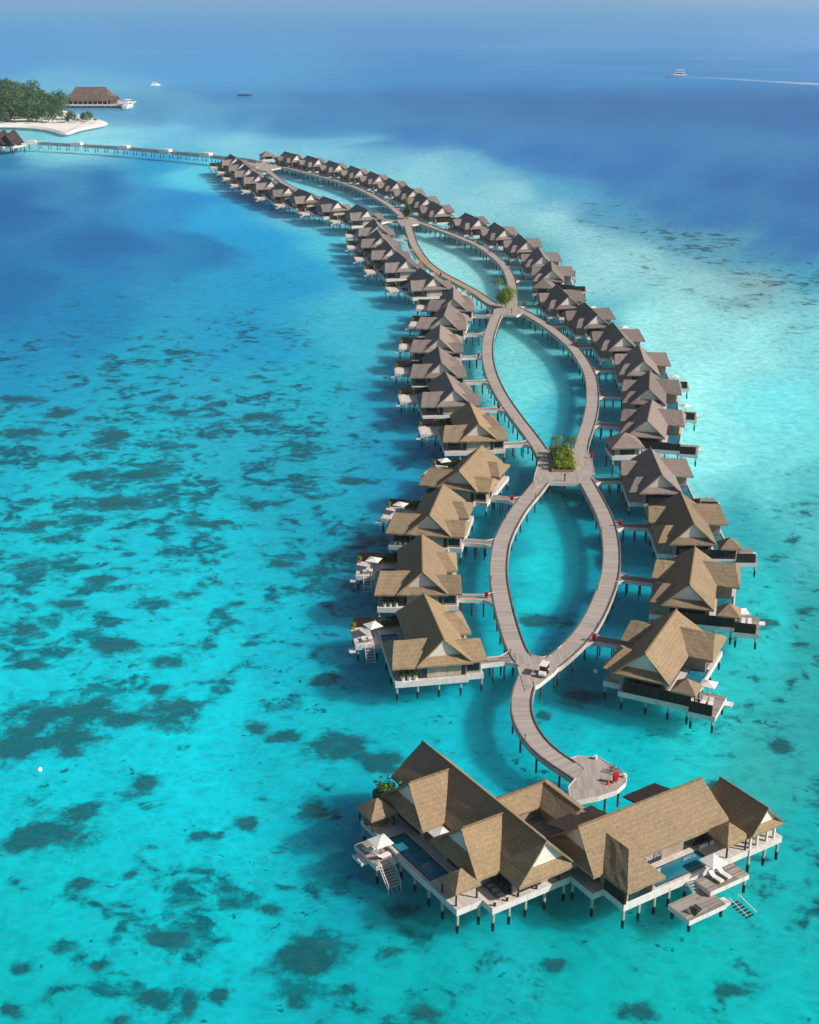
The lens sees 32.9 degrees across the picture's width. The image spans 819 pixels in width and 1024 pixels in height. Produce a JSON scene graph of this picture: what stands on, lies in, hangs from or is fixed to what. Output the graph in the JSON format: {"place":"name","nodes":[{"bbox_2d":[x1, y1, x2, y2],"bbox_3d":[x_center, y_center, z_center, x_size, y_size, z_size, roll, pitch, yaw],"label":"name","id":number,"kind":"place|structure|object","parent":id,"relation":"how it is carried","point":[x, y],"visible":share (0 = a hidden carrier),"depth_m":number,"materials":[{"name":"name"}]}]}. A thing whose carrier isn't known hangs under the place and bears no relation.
{"place":"outdoors","nodes":[
{"label":"outdoors","id":0,"kind":"place"},
{"bbox_2d":[0,111,107,134],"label":"beach","id":1,"kind":"structure","parent":0,"point":[62,127],"depth_m":955.94,"materials":[{"name":"white sand"}]},
{"bbox_2d":[0,105,8,122],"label":"island tree","id":2,"kind":"object","parent":1,"relation":"on","point":[5,115],"visible":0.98,"depth_m":962.50,"materials":[{"name":"green plant"}]},
{"bbox_2d":[0,93,11,117],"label":"island tree","id":3,"kind":"object","parent":1,"relation":"on","point":[2,101],"visible":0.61,"depth_m":977.15,"materials":[{"name":"green plant"}]},
{"bbox_2d":[2,95,20,120],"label":"island tree","id":4,"kind":"object","parent":1,"relation":"on","point":[9,108],"visible":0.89,"depth_m":972.50,"materials":[{"name":"green plant"}]},
{"bbox_2d":[10,88,24,100],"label":"island tree","id":5,"kind":"object","parent":1,"relation":"on","point":[18,94],"visible":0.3,"depth_m":1026.42,"materials":[{"name":"green plant"}]},
{"bbox_2d":[15,91,34,101],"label":"island tree","id":6,"kind":"object","parent":1,"relation":"on","point":[25,97],"visible":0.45,"depth_m":1011.65,"materials":[{"name":"green plant"}]},
{"bbox_2d":[15,100,37,121],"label":"island tree","id":7,"kind":"object","parent":1,"relation":"on","point":[22,108],"visible":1,"depth_m":964.77,"materials":[{"name":"green plant"}]},
{"bbox_2d":[23,78,40,90],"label":"island tree","id":8,"kind":"object","parent":1,"relation":"on","point":[32,85],"visible":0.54,"depth_m":1103.17,"materials":[{"name":"green plant"}]},
{"bbox_2d":[25,101,44,121],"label":"island tree","id":9,"kind":"object","parent":1,"relation":"on","point":[39,113],"visible":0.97,"depth_m":968.49,"materials":[{"name":"green plant"}]},
{"bbox_2d":[44,102,59,121],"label":"island tree","id":10,"kind":"object","parent":1,"relation":"on","point":[53,111],"visible":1,"depth_m":966.55,"materials":[{"name":"green plant"}]},
{"bbox_2d":[50,93,72,110],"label":"island tree","id":11,"kind":"object","parent":1,"relation":"on","point":[64,100],"visible":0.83,"depth_m":1014.23,"materials":[{"name":"green plant"}]},
{"bbox_2d":[0,110,818,1023],"bbox_3d":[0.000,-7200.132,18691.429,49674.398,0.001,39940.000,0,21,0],"label":"seabed","id":12,"kind":"structure","parent":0,"point":[214,454],"depth_m":257.92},
{"bbox_2d":[0,129,15,154],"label":"arrival hut","id":13,"kind":"object","parent":12,"relation":"on","point":[2,134],"visible":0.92,"depth_m":823.36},
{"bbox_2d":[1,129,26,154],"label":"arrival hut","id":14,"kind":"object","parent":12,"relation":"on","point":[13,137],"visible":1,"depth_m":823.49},
{"bbox_2d":[64,87,135,110],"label":"restaurant","id":15,"kind":"structure","parent":12,"relation":"on","point":[93,96],"depth_m":1084.29,"materials":[{"name":"brown wood"}]},
{"bbox_2d":[14,140,261,162],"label":"jetty","id":16,"kind":"object","parent":12,"relation":"on","point":[211,155],"visible":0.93,"depth_m":807.46,"materials":[{"name":"grey wood"}]},
{"bbox_2d":[259,151,274,160],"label":"thatched hut","id":17,"kind":"object","parent":12,"relation":"on","point":[267,156],"visible":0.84,"depth_m":765.23,"materials":[{"name":"grey wood"}]},
{"bbox_2d":[273,189,321,215],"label":"overwater villa","id":18,"kind":"object","parent":12,"relation":"on","point":[297,199],"visible":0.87,"depth_m":610.70,"materials":[{"name":"wood"}]},
{"bbox_2d":[297,196,351,224],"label":"overwater villa","id":19,"kind":"object","parent":12,"relation":"on","point":[323,208],"visible":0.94,"depth_m":590.13,"materials":[{"name":"wood"}]},
{"bbox_2d":[328,204,392,229],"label":"overwater villa","id":20,"kind":"object","parent":12,"relation":"on","point":[356,216],"visible":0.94,"depth_m":569.56,"materials":[{"name":"wood"}]},
{"bbox_2d":[344,218,407,240],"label":"overwater villa","id":21,"kind":"object","parent":12,"relation":"on","point":[369,228],"visible":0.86,"depth_m":536.60,"materials":[{"name":"wood"}]},
{"bbox_2d":[345,229,413,255],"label":"overwater villa","id":22,"kind":"object","parent":12,"relation":"on","point":[373,240],"visible":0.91,"depth_m":514.40,"materials":[{"name":"wood"}]},
{"bbox_2d":[353,240,421,266],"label":"overwater villa","id":23,"kind":"object","parent":12,"relation":"on","point":[382,252],"visible":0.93,"depth_m":493.40,"materials":[{"name":"wood"}]},
{"bbox_2d":[363,251,438,284],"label":"overwater villa","id":24,"kind":"object","parent":12,"relation":"on","point":[396,266],"visible":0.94,"depth_m":471.14,"materials":[{"name":"grey wood"}]},
{"bbox_2d":[350,533,493,616],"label":"overwater villa","id":25,"kind":"object","parent":12,"relation":"on","point":[409,572],"visible":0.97,"depth_m":229.95,"materials":[{"name":"wood"}]},
{"bbox_2d":[365,556,381,570],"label":"parasol","id":26,"kind":"object","parent":25,"relation":"on","point":[371,559],"visible":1,"depth_m":241.10,"materials":[{"name":"fabric"}]},
{"bbox_2d":[444,596,455,602],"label":"window","id":27,"kind":"structure","parent":25,"relation":"in","point":[450,599],"depth_m":227.85,"materials":[{"name":"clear glass"}]},
{"bbox_2d":[397,193,454,217],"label":"overwater villa","id":28,"kind":"object","parent":12,"relation":"on","point":[417,201],"visible":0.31,"depth_m":602.41,"materials":[{"name":"wood"}]},
{"bbox_2d":[384,267,470,307],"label":"overwater villa","id":29,"kind":"object","parent":12,"relation":"on","point":[419,283],"visible":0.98,"depth_m":444.71,"materials":[{"name":"wood"}]},
{"bbox_2d":[348,592,516,700],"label":"overwater villa","id":30,"kind":"object","parent":12,"relation":"on","point":[423,635],"visible":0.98,"depth_m":206.95,"materials":[{"name":"brown wood"}]},
{"bbox_2d":[363,621,382,636],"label":"parasol","id":31,"kind":"object","parent":30,"relation":"on","point":[372,625],"visible":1,"depth_m":217.04,"materials":[{"name":"fabric"}]},
{"bbox_2d":[467,663,479,670],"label":"window","id":32,"kind":"structure","parent":30,"relation":"in","point":[475,666],"depth_m":205.79,"materials":[{"name":"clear glass"}]},
{"bbox_2d":[375,483,495,563],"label":"overwater villa","id":33,"kind":"object","parent":12,"relation":"on","point":[442,517],"visible":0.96,"depth_m":253.00,"materials":[{"name":"wood"}]},
{"bbox_2d":[392,501,408,512],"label":"parasol","id":34,"kind":"object","parent":33,"relation":"on","point":[400,504],"visible":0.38,"depth_m":266.21,"materials":[{"name":"fabric"}]},
{"bbox_2d":[413,201,457,226],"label":"overwater villa","id":35,"kind":"object","parent":12,"relation":"on","point":[432,212],"visible":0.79,"depth_m":576.24,"materials":[{"name":"wood"}]},
{"bbox_2d":[248,160,626,811],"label":"boardwalk","id":36,"kind":"structure","parent":12,"relation":"on","point":[587,777],"depth_m":259.05,"materials":[{"name":"grey wood"}]},
{"bbox_2d":[402,205,412,218],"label":"broadleaf tree","id":37,"kind":"object","parent":36,"relation":"on","point":[407,211],"visible":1,"depth_m":580.67,"materials":[{"name":"green plant"}]},
{"bbox_2d":[495,285,516,307],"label":"broadleaf tree","id":38,"kind":"object","parent":36,"relation":"on","point":[504,298],"visible":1,"depth_m":426.45,"materials":[{"name":"green plant"}]},
{"bbox_2d":[538,660,549,677],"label":"golf buggy","id":39,"kind":"object","parent":36,"relation":"on","point":[544,669],"visible":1,"depth_m":204.63,"materials":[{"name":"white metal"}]},
{"bbox_2d":[551,451,575,471],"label":"planter bed","id":40,"kind":"object","parent":36,"relation":"on","point":[561,469],"visible":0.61,"depth_m":288.47,"materials":[{"name":"wood"}]},
{"bbox_2d":[550,436,564,454],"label":"palm tree","id":41,"kind":"object","parent":40,"relation":"in","point":[556,439],"visible":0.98,"depth_m":292.95,"materials":[{"name":"green plant"}]},
{"bbox_2d":[564,436,577,453],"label":"palm tree","id":42,"kind":"object","parent":40,"relation":"in","point":[571,439],"visible":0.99,"depth_m":292.55,"materials":[{"name":"green plant"}]},
{"bbox_2d":[395,323,483,368],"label":"overwater villa","id":43,"kind":"object","parent":12,"relation":"on","point":[445,339],"visible":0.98,"depth_m":373.15,"materials":[{"name":"wood"}]},
{"bbox_2d":[391,346,489,394],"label":"overwater villa","id":44,"kind":"object","parent":12,"relation":"on","point":[431,366],"visible":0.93,"depth_m":350.60,"materials":[{"name":"wood"}]},
{"bbox_2d":[405,303,483,347],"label":"overwater villa","id":45,"kind":"object","parent":12,"relation":"on","point":[450,318],"visible":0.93,"depth_m":396.60,"materials":[{"name":"wood"}]},
{"bbox_2d":[396,371,505,422],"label":"overwater villa","id":46,"kind":"object","parent":12,"relation":"on","point":[444,395],"visible":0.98,"depth_m":327.46,"materials":[{"name":"grey wood"}]},
{"bbox_2d":[426,408,436,413],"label":"window","id":47,"kind":"structure","parent":46,"relation":"in","point":[428,410],"depth_m":326.06,"materials":[{"name":"black glass"}]},
{"bbox_2d":[447,219,457,241],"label":"thatched hut","id":48,"kind":"object","parent":12,"relation":"on","point":[452,228],"visible":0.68,"depth_m":557.11,"materials":[{"name":"grey wood"}]},
{"bbox_2d":[413,286,491,327],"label":"overwater villa","id":49,"kind":"object","parent":12,"relation":"on","point":[459,301],"visible":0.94,"depth_m":417.96,"materials":[{"name":"wood"}]},
{"bbox_2d":[445,213,489,237],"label":"overwater villa","id":50,"kind":"object","parent":12,"relation":"on","point":[467,225],"visible":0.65,"depth_m":549.29,"materials":[{"name":"wood"}]},
{"bbox_2d":[418,445,520,517],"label":"overwater villa","id":51,"kind":"object","parent":12,"relation":"on","point":[476,477],"visible":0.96,"depth_m":275.05,"materials":[{"name":"wood"}]},
{"bbox_2d":[416,401,531,462],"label":"overwater villa","id":52,"kind":"object","parent":12,"relation":"on","point":[467,429],"visible":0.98,"depth_m":302.81,"materials":[{"name":"wood"}]},
{"bbox_2d":[448,443,459,448],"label":"window","id":53,"kind":"structure","parent":52,"relation":"in","point":[450,445],"depth_m":302.14,"materials":[{"name":"black glass"}]},
{"bbox_2d":[471,222,517,250],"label":"overwater villa","id":54,"kind":"object","parent":12,"relation":"on","point":[494,235],"visible":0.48,"depth_m":529.61,"materials":[{"name":"wood"}]},
{"bbox_2d":[493,233,542,263],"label":"overwater villa","id":55,"kind":"object","parent":12,"relation":"on","point":[516,246],"visible":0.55,"depth_m":507.73,"materials":[{"name":"wood"}]},
{"bbox_2d":[508,247,576,282],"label":"overwater villa","id":56,"kind":"object","parent":12,"relation":"on","point":[538,257],"visible":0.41,"depth_m":484.78,"materials":[{"name":"grey wood"}]},
{"bbox_2d":[532,279,554,304],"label":"thatched hut","id":57,"kind":"object","parent":12,"relation":"on","point":[543,286],"visible":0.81,"depth_m":447.88,"materials":[{"name":"brown wood"}]},
{"bbox_2d":[514,260,588,297],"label":"overwater villa","id":58,"kind":"object","parent":12,"relation":"on","point":[555,274],"visible":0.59,"depth_m":459.38,"materials":[{"name":"wood"}]},
{"bbox_2d":[518,284,586,323],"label":"overwater villa","id":59,"kind":"object","parent":12,"relation":"on","point":[555,301],"visible":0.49,"depth_m":424.25,"materials":[{"name":"wood"}]},
{"bbox_2d":[352,740,784,933],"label":"residence","id":60,"kind":"structure","parent":12,"relation":"on","point":[653,841],"depth_m":161.61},
{"bbox_2d":[367,833,393,854],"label":"parasol","id":61,"kind":"object","parent":60,"relation":"on","point":[380,841],"visible":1,"depth_m":162.96,"materials":[{"name":"white fabric"}]},
{"bbox_2d":[398,813,419,835],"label":"window","id":62,"kind":"structure","parent":60,"relation":"in","point":[399,815],"depth_m":168.25,"materials":[{"name":"black glass"}]},
{"bbox_2d":[428,826,449,836],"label":"parasol","id":63,"kind":"object","parent":60,"relation":"on","point":[438,831],"visible":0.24,"depth_m":163.71,"materials":[{"name":"fabric"}]},
{"bbox_2d":[486,877,498,890],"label":"deck chair","id":64,"kind":"object","parent":60,"relation":"on","point":[493,883],"visible":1,"depth_m":157.04,"materials":[{"name":"wicker"}]},
{"bbox_2d":[491,882,503,894],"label":"deck chair","id":65,"kind":"object","parent":60,"relation":"on","point":[499,887],"visible":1,"depth_m":156.25,"materials":[{"name":"fabric"}]},
{"bbox_2d":[495,886,508,899],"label":"deck chair","id":66,"kind":"object","parent":60,"relation":"on","point":[503,892],"visible":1,"depth_m":155.55,"materials":[{"name":"wicker"}]},
{"bbox_2d":[497,874,511,893],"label":"window","id":67,"kind":"structure","parent":60,"relation":"in","point":[500,877],"depth_m":156.67,"materials":[{"name":"black glass"}]},
{"bbox_2d":[629,884,652,900],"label":"window","id":68,"kind":"structure","parent":60,"relation":"in","point":[647,889],"depth_m":155.19,"materials":[{"name":"grey glass"}]},
{"bbox_2d":[644,851,661,863],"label":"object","id":69,"kind":"structure","parent":60,"relation":"in","point":[655,857],"depth_m":161.37,"materials":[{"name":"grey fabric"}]},
{"bbox_2d":[683,833,711,849],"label":"window","id":70,"kind":"structure","parent":60,"relation":"in","point":[703,837],"depth_m":164.63,"materials":[{"name":"black glass"}]},
{"bbox_2d":[699,853,727,876],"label":"parasol","id":71,"kind":"object","parent":60,"relation":"on","point":[712,861],"visible":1,"depth_m":159.64,"materials":[{"name":"fabric"}]},
{"bbox_2d":[708,869,723,882],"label":"sun lounger","id":72,"kind":"object","parent":60,"relation":"on","point":[714,876],"visible":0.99,"depth_m":159.86,"materials":[{"name":"white fabric"}]},
{"bbox_2d":[717,867,731,879],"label":"sun lounger","id":73,"kind":"object","parent":60,"relation":"on","point":[722,872],"visible":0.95,"depth_m":160.39,"materials":[{"name":"white fabric"}]},
{"bbox_2d":[550,301,615,344],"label":"overwater villa","id":74,"kind":"object","parent":12,"relation":"on","point":[583,320],"visible":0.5,"depth_m":401.68,"materials":[{"name":"wood"}]},
{"bbox_2d":[576,322,644,367],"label":"overwater villa","id":75,"kind":"object","parent":12,"relation":"on","point":[608,342],"visible":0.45,"depth_m":378.86,"materials":[{"name":"wood"}]},
{"bbox_2d":[605,432,644,476],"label":"thatched hut","id":76,"kind":"object","parent":12,"relation":"on","point":[624,446],"visible":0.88,"depth_m":298.26,"materials":[{"name":"brown wood"}]},
{"bbox_2d":[620,449,634,454],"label":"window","id":77,"kind":"structure","parent":76,"relation":"in","point":[624,451],"depth_m":298.26,"materials":[{"name":"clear glass"}]},
{"bbox_2d":[591,344,689,398],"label":"overwater villa","id":78,"kind":"object","parent":12,"relation":"on","point":[636,362],"visible":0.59,"depth_m":356.99,"materials":[{"name":"wood"}]},
{"bbox_2d":[593,398,702,466],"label":"overwater villa","id":79,"kind":"object","parent":12,"relation":"on","point":[654,426],"visible":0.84,"depth_m":306.96,"materials":[{"name":"wood"}]},
{"bbox_2d":[599,370,699,430],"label":"overwater villa","id":80,"kind":"object","parent":12,"relation":"on","point":[649,385],"visible":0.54,"depth_m":333.02,"materials":[{"name":"wood"}]},
{"bbox_2d":[590,447,719,519],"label":"overwater villa","id":81,"kind":"object","parent":12,"relation":"on","point":[649,477],"visible":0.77,"depth_m":276.49,"materials":[{"name":"grey wood"}]},
{"bbox_2d":[646,495,672,502],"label":"window","id":82,"kind":"structure","parent":81,"relation":"in","point":[647,496],"depth_m":270.97,"materials":[{"name":"black glass"}]},
{"bbox_2d":[586,608,733,733],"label":"overwater villa","id":83,"kind":"object","parent":12,"relation":"on","point":[672,659],"visible":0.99,"depth_m":203.12,"materials":[{"name":"brown wood"}]},
{"bbox_2d":[623,677,660,688],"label":"window","id":84,"kind":"structure","parent":83,"relation":"in","point":[626,679],"depth_m":200.39,"materials":[{"name":"black glass"}]},
{"bbox_2d":[700,679,718,696],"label":"parasol","id":85,"kind":"object","parent":83,"relation":"on","point":[706,683],"visible":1,"depth_m":199.16,"materials":[{"name":"fabric"}]},
{"bbox_2d":[615,491,757,576],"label":"overwater villa","id":86,"kind":"object","parent":12,"relation":"on","point":[680,522],"visible":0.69,"depth_m":250.11,"materials":[{"name":"wood"}]},
{"bbox_2d":[676,546,707,554],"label":"window","id":87,"kind":"structure","parent":86,"relation":"in","point":[677,547],"depth_m":246.90,"materials":[{"name":"black glass"}]},
{"bbox_2d":[616,545,764,649],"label":"overwater villa","id":88,"kind":"object","parent":12,"relation":"on","point":[695,585],"visible":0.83,"depth_m":225.30,"materials":[{"name":"wood"}]},
{"bbox_2d":[669,608,704,614],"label":"window","id":89,"kind":"structure","parent":88,"relation":"in","point":[671,609],"depth_m":222.51,"materials":[{"name":"black glass"}]},
{"bbox_2d":[0,0,818,109],"bbox_3d":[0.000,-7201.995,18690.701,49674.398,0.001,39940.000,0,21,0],"label":"sea","id":90,"kind":"structure","parent":0,"point":[457,54],"depth_m":1787.96,"materials":[{"name":"liquid"}]},
{"bbox_2d":[121,99,133,108],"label":"motor boat","id":91,"kind":"object","parent":90,"relation":"on","point":[127,104],"visible":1,"depth_m":1077.01,"materials":[{"name":"white plastic"}]},
{"bbox_2d":[209,154,248,172],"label":"overwater villa","id":92,"kind":"object","parent":90,"relation":"on","point":[227,161],"visible":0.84,"depth_m":729.85,"materials":[{"name":"wood"}]},
{"bbox_2d":[216,159,267,178],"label":"overwater villa","id":93,"kind":"object","parent":90,"relation":"on","point":[238,164],"visible":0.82,"depth_m":711.45,"materials":[{"name":"wood"}]},
{"bbox_2d":[222,164,275,187],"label":"overwater villa","id":94,"kind":"object","parent":90,"relation":"on","point":[242,172],"visible":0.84,"depth_m":689.05,"materials":[{"name":"wood"}]},
{"bbox_2d":[230,171,271,194],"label":"overwater villa","id":95,"kind":"object","parent":90,"relation":"on","point":[252,178],"visible":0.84,"depth_m":666.92,"materials":[{"name":"wood"}]},
{"bbox_2d":[240,176,283,199],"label":"overwater villa","id":96,"kind":"object","parent":90,"relation":"on","point":[264,184],"visible":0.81,"depth_m":649.36,"materials":[{"name":"wood"}]},
{"bbox_2d":[254,182,296,207],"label":"overwater villa","id":97,"kind":"object","parent":90,"relation":"on","point":[279,191],"visible":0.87,"depth_m":629.74,"materials":[{"name":"wood"}]},
{"bbox_2d":[269,151,303,172],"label":"overwater villa","id":98,"kind":"object","parent":90,"relation":"on","point":[288,159],"visible":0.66,"depth_m":739.70,"materials":[{"name":"wood"}]},
{"bbox_2d":[294,155,325,176],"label":"overwater villa","id":99,"kind":"object","parent":90,"relation":"on","point":[307,163],"visible":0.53,"depth_m":723.64,"materials":[{"name":"wood"}]},
{"bbox_2d":[312,160,347,181],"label":"overwater villa","id":100,"kind":"object","parent":90,"relation":"on","point":[330,169],"visible":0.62,"depth_m":704.47,"materials":[{"name":"wood"}]},
{"bbox_2d":[337,165,368,188],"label":"overwater villa","id":101,"kind":"object","parent":90,"relation":"on","point":[351,174],"visible":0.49,"depth_m":685.86,"materials":[{"name":"wood"}]},
{"bbox_2d":[355,171,387,194],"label":"overwater villa","id":102,"kind":"object","parent":90,"relation":"on","point":[370,180],"visible":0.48,"depth_m":666.36,"materials":[{"name":"wood"}]},
{"bbox_2d":[370,178,408,202],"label":"overwater villa","id":103,"kind":"object","parent":90,"relation":"on","point":[387,188],"visible":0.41,"depth_m":646.13,"materials":[{"name":"wood"}]},
{"bbox_2d":[383,185,439,210],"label":"overwater villa","id":104,"kind":"object","parent":90,"relation":"on","point":[406,191],"visible":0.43,"depth_m":626.72,"materials":[{"name":"wood"}]},
{"bbox_2d":[666,70,687,76],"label":"motor boat","id":105,"kind":"object","parent":90,"relation":"on","point":[677,74],"visible":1,"depth_m":1388.83,"materials":[{"name":"white plastic"}]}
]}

